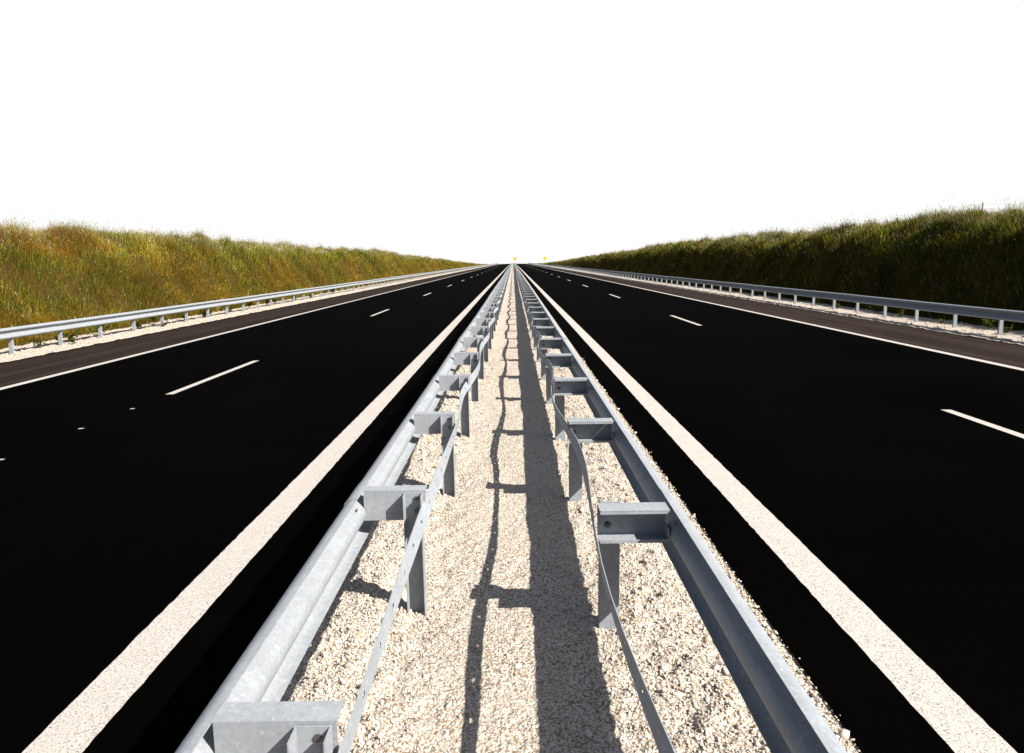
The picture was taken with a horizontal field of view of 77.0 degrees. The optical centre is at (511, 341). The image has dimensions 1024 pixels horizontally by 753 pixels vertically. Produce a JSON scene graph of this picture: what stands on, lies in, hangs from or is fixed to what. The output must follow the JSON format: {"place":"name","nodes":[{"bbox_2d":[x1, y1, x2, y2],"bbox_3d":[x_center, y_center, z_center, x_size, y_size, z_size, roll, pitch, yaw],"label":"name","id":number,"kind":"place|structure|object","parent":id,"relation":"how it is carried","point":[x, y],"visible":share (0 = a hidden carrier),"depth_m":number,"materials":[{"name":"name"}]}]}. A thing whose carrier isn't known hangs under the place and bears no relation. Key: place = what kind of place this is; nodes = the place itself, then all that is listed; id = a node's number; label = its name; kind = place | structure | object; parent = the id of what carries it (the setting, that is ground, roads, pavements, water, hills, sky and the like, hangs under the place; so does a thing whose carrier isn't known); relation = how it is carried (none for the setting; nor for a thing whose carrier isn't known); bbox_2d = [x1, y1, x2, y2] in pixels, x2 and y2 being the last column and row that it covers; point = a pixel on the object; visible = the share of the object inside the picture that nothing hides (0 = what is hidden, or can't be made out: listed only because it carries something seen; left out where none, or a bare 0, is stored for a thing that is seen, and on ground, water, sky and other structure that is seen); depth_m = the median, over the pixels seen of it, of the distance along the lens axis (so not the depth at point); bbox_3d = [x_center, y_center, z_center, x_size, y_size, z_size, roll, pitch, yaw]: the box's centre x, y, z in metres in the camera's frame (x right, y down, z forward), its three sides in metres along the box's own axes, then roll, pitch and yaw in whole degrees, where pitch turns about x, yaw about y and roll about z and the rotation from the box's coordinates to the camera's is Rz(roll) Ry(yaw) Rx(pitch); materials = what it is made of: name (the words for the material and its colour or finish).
{"place":"outdoors","nodes":[
{"label":"outdoors","id":0,"kind":"place"},
{"bbox_2d":[0,264,498,386],"bbox_3d":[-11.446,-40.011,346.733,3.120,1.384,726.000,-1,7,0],"label":"road shoulder","id":1,"kind":"object","parent":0,"point":[21,370],"visible":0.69,"depth_m":21.10},
{"bbox_2d":[0,264,510,752],"bbox_3d":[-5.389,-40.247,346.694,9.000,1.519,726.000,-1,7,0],"label":"road","id":2,"kind":"structure","parent":0,"point":[123,525],"depth_m":6.67,"materials":[{"name":"black asphalt"}]},
{"bbox_2d":[0,268,483,389],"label":"edge line","id":3,"kind":"object","parent":2,"relation":"on","point":[21,383],"visible":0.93,"depth_m":18.20,"materials":[{"name":"paint"}]},
{"bbox_2d":[0,270,488,459],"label":"lane line","id":4,"kind":"object","parent":2,"relation":"on","point":[204,380],"visible":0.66,"depth_m":13.25,"materials":[{"name":"paint"}]},
{"bbox_2d":[22,268,506,752],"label":"edge line","id":5,"kind":"object","parent":2,"relation":"on","point":[84,717],"visible":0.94,"depth_m":4.13,"materials":[{"name":"paint"}]},
{"bbox_2d":[0,197,1023,362],"bbox_3d":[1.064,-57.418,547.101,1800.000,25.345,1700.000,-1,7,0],"label":"ground","id":6,"kind":"structure","parent":0,"point":[93,298],"depth_m":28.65,"materials":[{"name":"green plant"}]},
{"bbox_2d":[0,212,486,345],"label":"bank grass","id":7,"kind":"structure","parent":6,"relation":"on","point":[18,240],"depth_m":32.20,"materials":[{"name":"green plant"}]},
{"bbox_2d":[0,264,495,362],"bbox_3d":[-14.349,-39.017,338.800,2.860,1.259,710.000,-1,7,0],"label":"verge gravel","id":8,"kind":"structure","parent":6,"relation":"on","point":[44,350],"depth_m":25.43,"materials":[{"name":"beige gravel"}]},
{"bbox_2d":[27,338,45,347],"bbox_3d":[-14.504,0.036,19.772,0.422,0.361,0.511,1,7,16],"label":"roadside weed","id":9,"kind":"object","parent":8,"relation":"on","point":[39,344],"visible":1,"depth_m":19.72,"materials":[{"name":"green plant"}]},
{"bbox_2d":[62,330,76,338],"bbox_3d":[-14.911,-0.200,21.733,0.467,0.444,0.390,-8,10,-43],"label":"roadside weed","id":10,"kind":"object","parent":8,"relation":"on","point":[66,334],"visible":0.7,"depth_m":21.69,"materials":[{"name":"green plant"}]},
{"bbox_2d":[67,334,77,343],"bbox_3d":[-14.191,-0.065,20.747,0.382,0.363,0.319,0,7,6],"label":"roadside weed","id":11,"kind":"object","parent":8,"relation":"on","point":[72,340],"visible":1,"depth_m":20.77,"materials":[{"name":"green plant"}]},
{"bbox_2d":[90,325,109,332],"bbox_3d":[-15.056,-0.434,23.365,0.548,0.469,0.664,2,8,22],"label":"roadside weed","id":12,"kind":"object","parent":8,"relation":"on","point":[96,329],"visible":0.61,"depth_m":23.41,"materials":[{"name":"green plant"}]},
{"bbox_2d":[135,319,144,328],"bbox_3d":[-14.700,-0.670,25.322,0.506,0.433,0.613,-5,8,-27],"label":"roadside weed","id":13,"kind":"object","parent":8,"relation":"on","point":[139,326],"visible":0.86,"depth_m":25.38,"materials":[{"name":"green plant"}]},
{"bbox_2d":[150,316,158,324],"bbox_3d":[-15.126,-0.977,27.172,0.354,0.658,0.523,12,15,62],"label":"roadside weed","id":14,"kind":"object","parent":8,"relation":"on","point":[154,318],"visible":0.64,"depth_m":27.13,"materials":[{"name":"green plant"}]},
{"bbox_2d":[0,263,497,354],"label":"verge guardrail","id":15,"kind":"object","parent":8,"relation":"on","point":[11,333],"visible":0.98,"depth_m":26.21,"materials":[{"name":"metal"}]},
{"bbox_2d":[534,264,1023,344],"bbox_3d":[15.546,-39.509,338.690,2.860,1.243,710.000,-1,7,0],"label":"verge gravel","id":16,"kind":"structure","parent":6,"relation":"on","point":[919,323],"depth_m":25.66,"materials":[{"name":"beige gravel"}]},
{"bbox_2d":[528,263,1023,334],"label":"verge guardrail","id":17,"kind":"object","parent":16,"relation":"on","point":[1001,315],"visible":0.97,"depth_m":26.56,"materials":[{"name":"metal"}]},
{"bbox_2d":[870,305,881,312],"bbox_3d":[15.391,-1.396,27.243,0.613,0.433,0.506,1,8,19],"label":"roadside weed","id":18,"kind":"object","parent":16,"relation":"on","point":[876,308],"visible":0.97,"depth_m":27.20,"materials":[{"name":"green plant"}]},
{"bbox_2d":[982,319,995,329],"bbox_3d":[15.133,-0.571,20.477,0.390,0.444,0.467,-1,7,3],"label":"roadside weed","id":19,"kind":"object","parent":16,"relation":"on","point":[987,323],"visible":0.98,"depth_m":20.48,"materials":[{"name":"green plant"}]},
{"bbox_2d":[1003,325,1012,332],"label":"roadside weed","id":20,"kind":"object","parent":16,"relation":"on","point":[1007,330],"visible":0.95,"depth_m":19.27,"materials":[{"name":"green plant"}]},
{"bbox_2d":[696,203,1012,239],"bbox_3d":[20.255,-8.171,50.799,0.170,1.560,77.564,-1,7,0],"label":"wire fence","id":21,"kind":"object","parent":6,"relation":"on","point":[889,218],"visible":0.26,"depth_m":34.15,"materials":[{"name":"metal"}]},
{"bbox_2d":[0,0,1023,263],"label":"sky","id":22,"kind":"structure","parent":0,"point":[474,131],"materials":[{"name":"white"}]},
{"bbox_2d":[280,264,861,752],"bbox_3d":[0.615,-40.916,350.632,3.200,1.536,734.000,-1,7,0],"label":"median gravel","id":23,"kind":"structure","parent":0,"point":[526,568],"depth_m":3.89,"materials":[{"name":"beige gravel"}]},
{"bbox_2d":[175,263,512,752],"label":"median guardrail","id":24,"kind":"object","parent":23,"relation":"on","point":[246,710],"visible":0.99,"depth_m":3.07,"materials":[{"name":"metal"}]},
{"bbox_2d":[514,263,846,752],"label":"median guardrail","id":25,"kind":"object","parent":23,"relation":"on","point":[785,713],"visible":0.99,"depth_m":3.48,"materials":[{"name":"metal"}]},
{"bbox_2d":[515,264,1023,752],"bbox_3d":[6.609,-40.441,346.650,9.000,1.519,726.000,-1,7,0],"label":"road","id":26,"kind":"structure","parent":0,"point":[878,482],"depth_m":6.62,"materials":[{"name":"black asphalt"}]},
{"bbox_2d":[516,264,1016,752],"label":"edge line","id":27,"kind":"object","parent":26,"relation":"on","point":[956,722],"visible":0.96,"depth_m":4.00,"materials":[{"name":"paint"}]},
{"bbox_2d":[534,268,1023,437],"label":"lane line","id":28,"kind":"object","parent":26,"relation":"on","point":[988,424],"visible":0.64,"depth_m":8.78,"materials":[{"name":"paint"}]},
{"bbox_2d":[538,266,1023,370],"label":"edge line","id":29,"kind":"object","parent":26,"relation":"on","point":[1008,366],"visible":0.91,"depth_m":18.65,"materials":[{"name":"paint"}]},
{"bbox_2d":[529,264,1023,368],"bbox_3d":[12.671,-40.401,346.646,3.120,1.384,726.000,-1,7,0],"label":"road shoulder","id":30,"kind":"object","parent":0,"point":[1006,353],"visible":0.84,"depth_m":21.31}
]}

